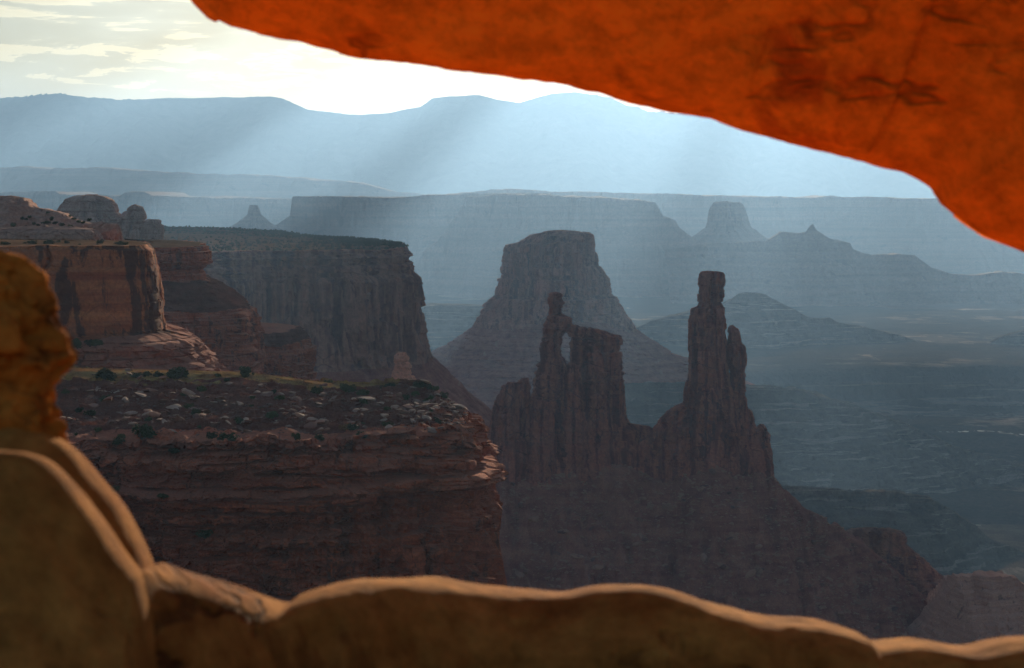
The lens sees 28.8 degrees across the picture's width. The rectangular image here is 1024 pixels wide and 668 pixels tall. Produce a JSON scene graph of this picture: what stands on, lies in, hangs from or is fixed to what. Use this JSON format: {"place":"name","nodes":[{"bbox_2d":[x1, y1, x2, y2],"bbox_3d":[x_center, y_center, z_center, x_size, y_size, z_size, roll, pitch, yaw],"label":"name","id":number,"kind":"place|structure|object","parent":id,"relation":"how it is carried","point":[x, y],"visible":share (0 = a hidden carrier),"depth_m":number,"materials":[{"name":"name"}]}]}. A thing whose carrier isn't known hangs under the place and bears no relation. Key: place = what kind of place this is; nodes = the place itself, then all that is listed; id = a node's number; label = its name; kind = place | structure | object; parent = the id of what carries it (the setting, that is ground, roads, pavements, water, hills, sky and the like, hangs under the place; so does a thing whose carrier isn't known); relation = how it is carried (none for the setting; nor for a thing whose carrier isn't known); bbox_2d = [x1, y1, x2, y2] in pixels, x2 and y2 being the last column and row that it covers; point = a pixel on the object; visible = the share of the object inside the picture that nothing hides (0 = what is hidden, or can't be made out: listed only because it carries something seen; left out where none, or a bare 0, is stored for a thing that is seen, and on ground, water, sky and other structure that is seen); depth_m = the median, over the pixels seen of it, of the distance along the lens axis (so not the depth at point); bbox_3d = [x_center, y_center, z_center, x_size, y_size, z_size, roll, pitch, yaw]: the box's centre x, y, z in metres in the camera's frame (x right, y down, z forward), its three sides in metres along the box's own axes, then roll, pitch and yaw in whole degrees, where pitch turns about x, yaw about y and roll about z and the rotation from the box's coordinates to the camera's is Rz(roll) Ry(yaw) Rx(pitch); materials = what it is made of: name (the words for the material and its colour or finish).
{"place":"outdoors","nodes":[
{"label":"outdoors","id":0,"kind":"place"},
{"bbox_2d":[0,195,89,228],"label":"slickrock dome","id":1,"kind":"structure","parent":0,"point":[14,209],"depth_m":447.11,"materials":[{"name":"stone"}]},
{"bbox_2d":[0,239,230,370],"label":"cliff","id":2,"kind":"structure","parent":0,"point":[109,294],"depth_m":378.18,"materials":[{"name":"brown stone"}]},
{"bbox_2d":[0,225,103,239],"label":"rock lobe","id":3,"kind":"object","parent":2,"relation":"on","point":[64,232],"visible":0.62,"depth_m":422.39,"materials":[{"name":"stone"}]},
{"bbox_2d":[84,339,93,346],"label":"shrub","id":4,"kind":"object","parent":2,"relation":"on","point":[87,342],"visible":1,"depth_m":366.87,"materials":[{"name":"green plant"}]},
{"bbox_2d":[90,339,103,345],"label":"shrub","id":5,"kind":"object","parent":2,"relation":"on","point":[96,342],"visible":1,"depth_m":366.16,"materials":[{"name":"green plant"}]},
{"bbox_2d":[83,221,123,240],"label":"rock lobe","id":6,"kind":"object","parent":2,"relation":"on","point":[109,231],"visible":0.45,"depth_m":433.98,"materials":[{"name":"brown stone"}]},
{"bbox_2d":[129,372,142,377],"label":"shrub","id":7,"kind":"object","parent":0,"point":[135,375],"visible":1,"depth_m":331.33,"materials":[{"name":"green plant"}]},
{"bbox_2d":[0,191,291,227],"bbox_3d":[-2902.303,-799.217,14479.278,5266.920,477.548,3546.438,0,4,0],"label":"plateau","id":8,"kind":"structure","parent":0,"point":[175,209],"depth_m":13710.12,"materials":[{"name":"stone"}]},
{"bbox_2d":[183,403,194,408],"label":"shrub","id":9,"kind":"object","parent":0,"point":[189,405],"visible":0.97,"depth_m":307.76,"materials":[{"name":"green plant"}]},
{"bbox_2d":[124,238,266,373],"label":"cliff","id":10,"kind":"structure","parent":0,"point":[220,319],"depth_m":598.07,"materials":[{"name":"brown stone"}]},
{"bbox_2d":[231,205,281,229],"bbox_3d":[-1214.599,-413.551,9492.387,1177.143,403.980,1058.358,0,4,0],"label":"butte","id":11,"kind":"object","parent":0,"point":[254,217],"visible":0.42,"depth_m":9438.55,"materials":[{"name":"grey stone"}]},
{"bbox_2d":[54,366,508,601],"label":"rocky point","id":12,"kind":"structure","parent":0,"point":[289,520],"depth_m":285.63,"materials":[{"name":"brown stone"}]},
{"bbox_2d":[61,388,69,393],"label":"shrub","id":13,"kind":"object","parent":12,"relation":"on","point":[65,391],"visible":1,"depth_m":313.54,"materials":[{"name":"green plant"}]},
{"bbox_2d":[72,338,82,348],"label":"shrub","id":14,"kind":"object","parent":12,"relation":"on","point":[77,343],"visible":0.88,"depth_m":366.30,"materials":[{"name":"green plant"}]},
{"bbox_2d":[75,407,83,412],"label":"shrub","id":15,"kind":"object","parent":12,"relation":"on","point":[79,409],"visible":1,"depth_m":305.37,"materials":[{"name":"green plant"}]},
{"bbox_2d":[83,410,95,415],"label":"shrub","id":16,"kind":"object","parent":12,"relation":"on","point":[91,412],"visible":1,"depth_m":304.04,"materials":[{"name":"green plant"}]},
{"bbox_2d":[88,403,98,407],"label":"boulder","id":17,"kind":"object","parent":12,"relation":"on","point":[94,405],"visible":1,"depth_m":310.29,"materials":[{"name":"grey stone"}]},
{"bbox_2d":[94,427,101,431],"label":"shrub","id":18,"kind":"object","parent":12,"relation":"on","point":[98,429],"visible":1,"depth_m":290.57,"materials":[{"name":"green plant"}]},
{"bbox_2d":[93,367,117,380],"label":"shrub","id":19,"kind":"object","parent":12,"relation":"on","point":[105,373],"visible":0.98,"depth_m":329.91,"materials":[{"name":"green plant"}]},
{"bbox_2d":[102,396,111,400],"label":"boulder","id":20,"kind":"object","parent":12,"relation":"on","point":[108,398],"visible":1,"depth_m":312.29,"materials":[{"name":"red stone"}]},
{"bbox_2d":[110,485,119,491],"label":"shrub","id":21,"kind":"object","parent":12,"relation":"on","point":[114,489],"visible":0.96,"depth_m":277.26,"materials":[{"name":"green plant"}]},
{"bbox_2d":[112,436,124,444],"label":"shrub","id":22,"kind":"object","parent":12,"relation":"on","point":[118,439],"visible":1,"depth_m":284.68,"materials":[{"name":"green plant"}]},
{"bbox_2d":[117,433,125,438],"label":"shrub","id":23,"kind":"object","parent":12,"relation":"on","point":[122,436],"visible":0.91,"depth_m":287.34,"materials":[{"name":"green plant"}]},
{"bbox_2d":[123,411,137,415],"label":"boulder","id":24,"kind":"object","parent":12,"relation":"on","point":[129,413],"visible":0.99,"depth_m":304.45,"materials":[{"name":"stone"}]},
{"bbox_2d":[131,423,156,439],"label":"shrub","id":25,"kind":"object","parent":12,"relation":"on","point":[145,431],"visible":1,"depth_m":284.87,"materials":[{"name":"green plant"}]},
{"bbox_2d":[143,371,151,376],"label":"shrub","id":26,"kind":"object","parent":12,"relation":"on","point":[146,373],"visible":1,"depth_m":332.73,"materials":[{"name":"green plant"}]},
{"bbox_2d":[149,411,160,416],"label":"boulder","id":27,"kind":"object","parent":12,"relation":"on","point":[154,414],"visible":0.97,"depth_m":299.96,"materials":[{"name":"red stone"}]},
{"bbox_2d":[153,370,163,376],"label":"shrub","id":28,"kind":"object","parent":12,"relation":"on","point":[157,373],"visible":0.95,"depth_m":332.93,"materials":[{"name":"green plant"}]},
{"bbox_2d":[157,493,169,499],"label":"shrub","id":29,"kind":"object","parent":12,"relation":"on","point":[162,495],"visible":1,"depth_m":277.02,"materials":[{"name":"green plant"}]},
{"bbox_2d":[166,404,181,408],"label":"boulder","id":30,"kind":"object","parent":12,"relation":"on","point":[173,406],"visible":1,"depth_m":304.89,"materials":[{"name":"stone"}]},
{"bbox_2d":[168,448,179,453],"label":"shrub","id":31,"kind":"object","parent":12,"relation":"on","point":[173,450],"visible":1,"depth_m":283.10,"materials":[{"name":"green plant"}]},
{"bbox_2d":[166,366,188,378],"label":"shrub","id":32,"kind":"object","parent":12,"relation":"on","point":[177,373],"visible":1,"depth_m":330.86,"materials":[{"name":"green plant"}]},
{"bbox_2d":[171,416,185,421],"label":"boulder","id":33,"kind":"object","parent":12,"relation":"on","point":[177,419],"visible":1,"depth_m":296.15,"materials":[{"name":"stone"}]},
{"bbox_2d":[182,389,194,394],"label":"boulder","id":34,"kind":"object","parent":12,"relation":"on","point":[187,392],"visible":1,"depth_m":314.95,"materials":[{"name":"stone"}]},
{"bbox_2d":[191,408,200,414],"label":"shrub","id":35,"kind":"object","parent":12,"relation":"on","point":[194,411],"visible":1,"depth_m":301.35,"materials":[{"name":"green plant"}]},
{"bbox_2d":[196,385,206,391],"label":"shrub","id":36,"kind":"object","parent":12,"relation":"on","point":[201,388],"visible":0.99,"depth_m":319.60,"materials":[{"name":"green plant"}]},
{"bbox_2d":[195,529,212,538],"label":"shrub","id":37,"kind":"object","parent":12,"relation":"on","point":[204,534],"visible":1,"depth_m":280.77,"materials":[{"name":"green plant"}]},
{"bbox_2d":[206,431,217,438],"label":"shrub","id":38,"kind":"object","parent":12,"relation":"on","point":[209,435],"visible":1,"depth_m":285.44,"materials":[{"name":"green plant"}]},
{"bbox_2d":[209,422,218,426],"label":"boulder","id":39,"kind":"object","parent":12,"relation":"on","point":[214,424],"visible":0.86,"depth_m":296.11,"materials":[{"name":"stone"}]},
{"bbox_2d":[217,432,239,444],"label":"shrub","id":40,"kind":"object","parent":12,"relation":"on","point":[224,436],"visible":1,"depth_m":286.14,"materials":[{"name":"green plant"}]},
{"bbox_2d":[233,416,243,423],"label":"shrub","id":41,"kind":"object","parent":12,"relation":"on","point":[238,420],"visible":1,"depth_m":297.59,"materials":[{"name":"green plant"}]},
{"bbox_2d":[239,366,251,375],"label":"shrub","id":42,"kind":"object","parent":12,"relation":"on","point":[243,369],"visible":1,"depth_m":333.46,"materials":[{"name":"green plant"}]},
{"bbox_2d":[242,372,249,377],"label":"shrub","id":43,"kind":"object","parent":12,"relation":"on","point":[245,374],"visible":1,"depth_m":332.38,"materials":[{"name":"green plant"}]},
{"bbox_2d":[57,370,465,440],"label":"rubble","id":44,"kind":"object","parent":12,"relation":"on","point":[195,415],"visible":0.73,"depth_m":310.54,"materials":[{"name":"stone"}]},
{"bbox_2d":[260,391,272,396],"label":"boulder","id":45,"kind":"object","parent":12,"relation":"on","point":[269,393],"visible":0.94,"depth_m":317.66,"materials":[{"name":"stone"}]},
{"bbox_2d":[265,411,278,418],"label":"shrub","id":46,"kind":"object","parent":12,"relation":"on","point":[271,414],"visible":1,"depth_m":301.41,"materials":[{"name":"green plant"}]},
{"bbox_2d":[274,395,285,399],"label":"shrub","id":47,"kind":"object","parent":12,"relation":"on","point":[279,397],"visible":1,"depth_m":313.31,"materials":[{"name":"green plant"}]},
{"bbox_2d":[291,433,300,439],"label":"shrub","id":48,"kind":"object","parent":12,"relation":"on","point":[297,436],"visible":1,"depth_m":283.90,"materials":[{"name":"green plant"}]},
{"bbox_2d":[294,413,304,417],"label":"boulder","id":49,"kind":"object","parent":12,"relation":"on","point":[299,415],"visible":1,"depth_m":297.85,"materials":[{"name":"stone"}]},
{"bbox_2d":[304,422,316,428],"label":"boulder","id":50,"kind":"object","parent":12,"relation":"on","point":[311,425],"visible":1,"depth_m":293.31,"materials":[{"name":"red stone"}]},
{"bbox_2d":[310,386,323,393],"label":"shrub","id":51,"kind":"object","parent":12,"relation":"on","point":[315,389],"visible":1,"depth_m":322.12,"materials":[{"name":"green plant"}]},
{"bbox_2d":[314,427,323,432],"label":"boulder","id":52,"kind":"object","parent":12,"relation":"on","point":[321,429],"visible":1,"depth_m":292.17,"materials":[{"name":"stone"}]},
{"bbox_2d":[314,433,324,440],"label":"shrub","id":53,"kind":"object","parent":12,"relation":"on","point":[319,437],"visible":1,"depth_m":288.06,"materials":[{"name":"green plant"}]},
{"bbox_2d":[340,384,355,392],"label":"shrub","id":54,"kind":"object","parent":12,"relation":"on","point":[348,388],"visible":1,"depth_m":323.92,"materials":[{"name":"green plant"}]},
{"bbox_2d":[347,423,358,429],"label":"shrub","id":55,"kind":"object","parent":12,"relation":"on","point":[350,426],"visible":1,"depth_m":291.98,"materials":[{"name":"green plant"}]},
{"bbox_2d":[355,430,367,437],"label":"shrub","id":56,"kind":"object","parent":12,"relation":"on","point":[359,432],"visible":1,"depth_m":288.86,"materials":[{"name":"green plant"}]},
{"bbox_2d":[355,389,369,394],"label":"shrub","id":57,"kind":"object","parent":12,"relation":"on","point":[363,392],"visible":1,"depth_m":321.92,"materials":[{"name":"green plant"}]},
{"bbox_2d":[358,398,368,405],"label":"shrub","id":58,"kind":"object","parent":12,"relation":"on","point":[362,401],"visible":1,"depth_m":314.66,"materials":[{"name":"green plant"}]},
{"bbox_2d":[357,396,375,400],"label":"boulder","id":59,"kind":"object","parent":12,"relation":"on","point":[368,398],"visible":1,"depth_m":315.78,"materials":[{"name":"stone"}]},
{"bbox_2d":[381,421,393,425],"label":"shrub","id":60,"kind":"object","parent":12,"relation":"on","point":[386,423],"visible":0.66,"depth_m":297.51,"materials":[{"name":"green plant"}]},
{"bbox_2d":[402,394,409,399],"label":"shrub","id":61,"kind":"object","parent":12,"relation":"on","point":[406,397],"visible":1,"depth_m":315.32,"materials":[{"name":"green plant"}]},
{"bbox_2d":[411,391,419,395],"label":"shrub","id":62,"kind":"object","parent":12,"relation":"on","point":[413,393],"visible":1,"depth_m":321.34,"materials":[{"name":"green plant"}]},
{"bbox_2d":[412,380,431,387],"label":"shrub","id":63,"kind":"object","parent":12,"relation":"on","point":[419,384],"visible":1,"depth_m":325.15,"materials":[{"name":"green plant"}]},
{"bbox_2d":[427,427,436,432],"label":"boulder","id":64,"kind":"object","parent":12,"relation":"on","point":[431,429],"visible":1,"depth_m":292.59,"materials":[{"name":"stone"}]},
{"bbox_2d":[431,417,441,423],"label":"shrub","id":65,"kind":"object","parent":12,"relation":"on","point":[436,420],"visible":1,"depth_m":298.99,"materials":[{"name":"green plant"}]},
{"bbox_2d":[440,392,448,398],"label":"shrub","id":66,"kind":"object","parent":12,"relation":"on","point":[443,395],"visible":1,"depth_m":325.08,"materials":[{"name":"green plant"}]},
{"bbox_2d":[452,404,467,410],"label":"boulder","id":67,"kind":"object","parent":12,"relation":"on","point":[459,406],"visible":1,"depth_m":317.44,"materials":[{"name":"stone"}]},
{"bbox_2d":[261,322,317,380],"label":"cliff","id":68,"kind":"structure","parent":0,"point":[290,350],"depth_m":751.97,"materials":[{"name":"brown stone"}]},
{"bbox_2d":[162,227,491,437],"bbox_3d":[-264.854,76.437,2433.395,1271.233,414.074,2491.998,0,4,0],"label":"mesa","id":69,"kind":"structure","parent":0,"point":[357,315],"depth_m":1883.75,"materials":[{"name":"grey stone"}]},
{"bbox_2d":[57,194,122,225],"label":"rock dome","id":70,"kind":"object","parent":69,"relation":"on","point":[96,208],"visible":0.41,"depth_m":1484.06,"materials":[{"name":"grey stone"}]},
{"bbox_2d":[120,204,146,238],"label":"rock dome","id":71,"kind":"object","parent":69,"relation":"on","point":[133,218],"visible":0.71,"depth_m":1492.78,"materials":[{"name":"grey stone"}]},
{"bbox_2d":[144,219,163,239],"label":"rock dome","id":72,"kind":"object","parent":69,"relation":"on","point":[154,229],"visible":0.56,"depth_m":1494.37,"materials":[{"name":"grey stone"}]},
{"bbox_2d":[164,225,408,251],"bbox_3d":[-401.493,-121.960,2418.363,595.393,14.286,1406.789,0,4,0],"label":"scrub","id":73,"kind":"object","parent":69,"relation":"on","point":[354,241],"visible":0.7,"depth_m":2097.05,"materials":[{"name":"plant"}]},
{"bbox_2d":[0,0,675,114],"label":"sky","id":74,"kind":"structure","parent":0,"point":[114,49],"materials":[{"name":"white"}]},
{"bbox_2d":[391,352,416,379],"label":"hoodoo","id":75,"kind":"object","parent":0,"point":[402,367],"visible":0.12,"depth_m":540.23,"materials":[{"name":"brown stone"}]},
{"bbox_2d":[275,192,550,258],"bbox_3d":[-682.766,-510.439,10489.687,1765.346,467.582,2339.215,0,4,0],"label":"mesa","id":76,"kind":"structure","parent":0,"point":[418,224],"depth_m":10125.15,"materials":[{"name":"grey stone"}]},
{"bbox_2d":[0,92,935,197],"bbox_3d":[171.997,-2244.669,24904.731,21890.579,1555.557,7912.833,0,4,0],"label":"mountains","id":77,"kind":"structure","parent":0,"point":[569,142],"depth_m":23396.56,"materials":[{"name":"blue stone"}]},
{"bbox_2d":[495,464,926,639],"bbox_3d":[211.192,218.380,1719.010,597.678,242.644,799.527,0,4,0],"label":"talus slope","id":78,"kind":"structure","parent":0,"point":[710,523],"depth_m":1641.33,"materials":[{"name":"stone"}]},
{"bbox_2d":[487,292,653,487],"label":"rock tower","id":79,"kind":"structure","parent":78,"relation":"on","point":[565,418],"depth_m":1694.59,"materials":[{"name":"brown stone"}]},
{"bbox_2d":[615,422,654,465],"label":"rock saddle","id":80,"kind":"object","parent":78,"relation":"on","point":[641,436],"visible":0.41,"depth_m":1704.32,"materials":[{"name":"brown stone"}]},
{"bbox_2d":[650,271,776,482],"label":"rock tower","id":81,"kind":"structure","parent":78,"relation":"on","point":[707,423],"depth_m":1694.54,"materials":[{"name":"brown stone"}]},
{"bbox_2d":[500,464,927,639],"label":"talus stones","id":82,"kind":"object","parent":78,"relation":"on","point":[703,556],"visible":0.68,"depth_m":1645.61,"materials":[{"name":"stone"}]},
{"bbox_2d":[745,569,755,577],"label":"boulder","id":83,"kind":"object","parent":78,"relation":"on","point":[752,572],"visible":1,"depth_m":1593.67,"materials":[{"name":"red stone"}]},
{"bbox_2d":[755,544,762,548],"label":"boulder","id":84,"kind":"object","parent":78,"relation":"on","point":[758,546],"visible":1,"depth_m":1630.34,"materials":[{"name":"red stone"}]},
{"bbox_2d":[424,271,1023,524],"bbox_3d":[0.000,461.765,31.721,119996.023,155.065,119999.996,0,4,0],"label":"canyon floor","id":85,"kind":"structure","parent":0,"point":[946,392],"depth_m":5103.90,"materials":[{"name":"grey stone"}]},
{"bbox_2d":[0,166,426,197],"bbox_3d":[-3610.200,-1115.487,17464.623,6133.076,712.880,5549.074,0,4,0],"label":"ridge","id":86,"kind":"structure","parent":85,"relation":"on","point":[107,181],"depth_m":16696.56,"materials":[{"name":"blue stone"}]},
{"bbox_2d":[421,303,483,351],"bbox_3d":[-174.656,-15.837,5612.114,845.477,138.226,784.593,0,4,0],"label":"bench ridge","id":87,"kind":"structure","parent":85,"relation":"on","point":[446,323],"depth_m":5517.98,"materials":[{"name":"blue stone"}]},
{"bbox_2d":[409,193,707,297],"bbox_3d":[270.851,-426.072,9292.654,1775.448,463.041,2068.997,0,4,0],"label":"mesa","id":88,"kind":"structure","parent":85,"relation":"on","point":[463,254],"depth_m":9007.39,"materials":[{"name":"blue stone"}]},
{"bbox_2d":[431,230,754,410],"bbox_3d":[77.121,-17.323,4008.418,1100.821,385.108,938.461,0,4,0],"label":"butte","id":89,"kind":"object","parent":85,"relation":"on","point":[489,353],"visible":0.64,"depth_m":3922.23,"materials":[{"name":"grey stone"}]},
{"bbox_2d":[450,189,1023,271],"bbox_3d":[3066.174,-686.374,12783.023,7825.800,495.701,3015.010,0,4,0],"label":"horizon mesa","id":90,"kind":"structure","parent":85,"relation":"on","point":[933,233],"depth_m":12145.91,"materials":[{"name":"blue stone"}]},
{"bbox_2d":[660,224,1023,309],"bbox_3d":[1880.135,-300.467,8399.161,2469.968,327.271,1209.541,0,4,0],"label":"ridge","id":91,"kind":"structure","parent":85,"relation":"on","point":[811,266],"depth_m":8258.93,"materials":[{"name":"blue stone"}]},
{"bbox_2d":[846,527,942,597],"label":"rock bench","id":92,"kind":"object","parent":85,"relation":"on","point":[892,548],"visible":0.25,"depth_m":1804.03,"materials":[{"name":"brown stone"}]},
{"bbox_2d":[906,570,1023,644],"bbox_3d":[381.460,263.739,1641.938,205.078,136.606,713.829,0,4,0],"label":"rock bench","id":93,"kind":"object","parent":85,"relation":"on","point":[968,608],"visible":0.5,"depth_m":1607.26,"materials":[{"name":"stone"}]},
{"bbox_2d":[692,201,767,243],"bbox_3d":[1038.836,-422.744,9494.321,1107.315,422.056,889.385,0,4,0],"label":"butte","id":94,"kind":"object","parent":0,"point":[728,222],"visible":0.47,"depth_m":9413.86,"materials":[{"name":"stone"}]},
{"bbox_2d":[636,292,969,348],"bbox_3d":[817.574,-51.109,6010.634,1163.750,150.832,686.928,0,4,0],"label":"hill","id":95,"kind":"structure","parent":0,"point":[759,320],"depth_m":5952.78,"materials":[{"name":"blue stone"}]},
{"bbox_2d":[624,381,1023,494],"bbox_3d":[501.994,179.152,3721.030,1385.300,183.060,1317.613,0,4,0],"label":"canyon ridge","id":96,"kind":"structure","parent":0,"point":[817,439],"depth_m":3574.47,"materials":[{"name":"grey stone"}]},
{"bbox_2d":[781,485,1023,582],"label":"canyon ridge","id":97,"kind":"structure","parent":0,"point":[942,539],"depth_m":2480.47,"materials":[{"name":"grey stone"}]},
{"bbox_2d":[957,330,1023,345],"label":"hill","id":98,"kind":"structure","parent":0,"point":[1015,338],"depth_m":5875.11,"materials":[{"name":"stone"}]},
{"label":"rock floor","id":99,"kind":"structure","parent":0,"visible":0},
{"bbox_2d":[0,428,156,667],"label":"rock hump","id":100,"kind":"object","parent":99,"relation":"on","point":[75,558],"visible":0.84,"depth_m":2.63,"materials":[{"name":"stone"}]},
{"bbox_2d":[0,251,77,443],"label":"rock pillar","id":101,"kind":"object","parent":100,"relation":"on","point":[38,355],"visible":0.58,"depth_m":2.97,"materials":[{"name":"orange stone"}]},
{"bbox_2d":[141,563,1023,667],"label":"stone ledge","id":102,"kind":"object","parent":99,"relation":"on","point":[200,621],"visible":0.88,"depth_m":3.32,"materials":[{"name":"stone"}]},
{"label":"rim rock","id":103,"kind":"structure","parent":0,"visible":0},
{"bbox_2d":[191,0,1023,251],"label":"stone arch","id":104,"kind":"structure","parent":103,"relation":"on","point":[929,93],"depth_m":4.37,"materials":[{"name":"stone"}]}
]}

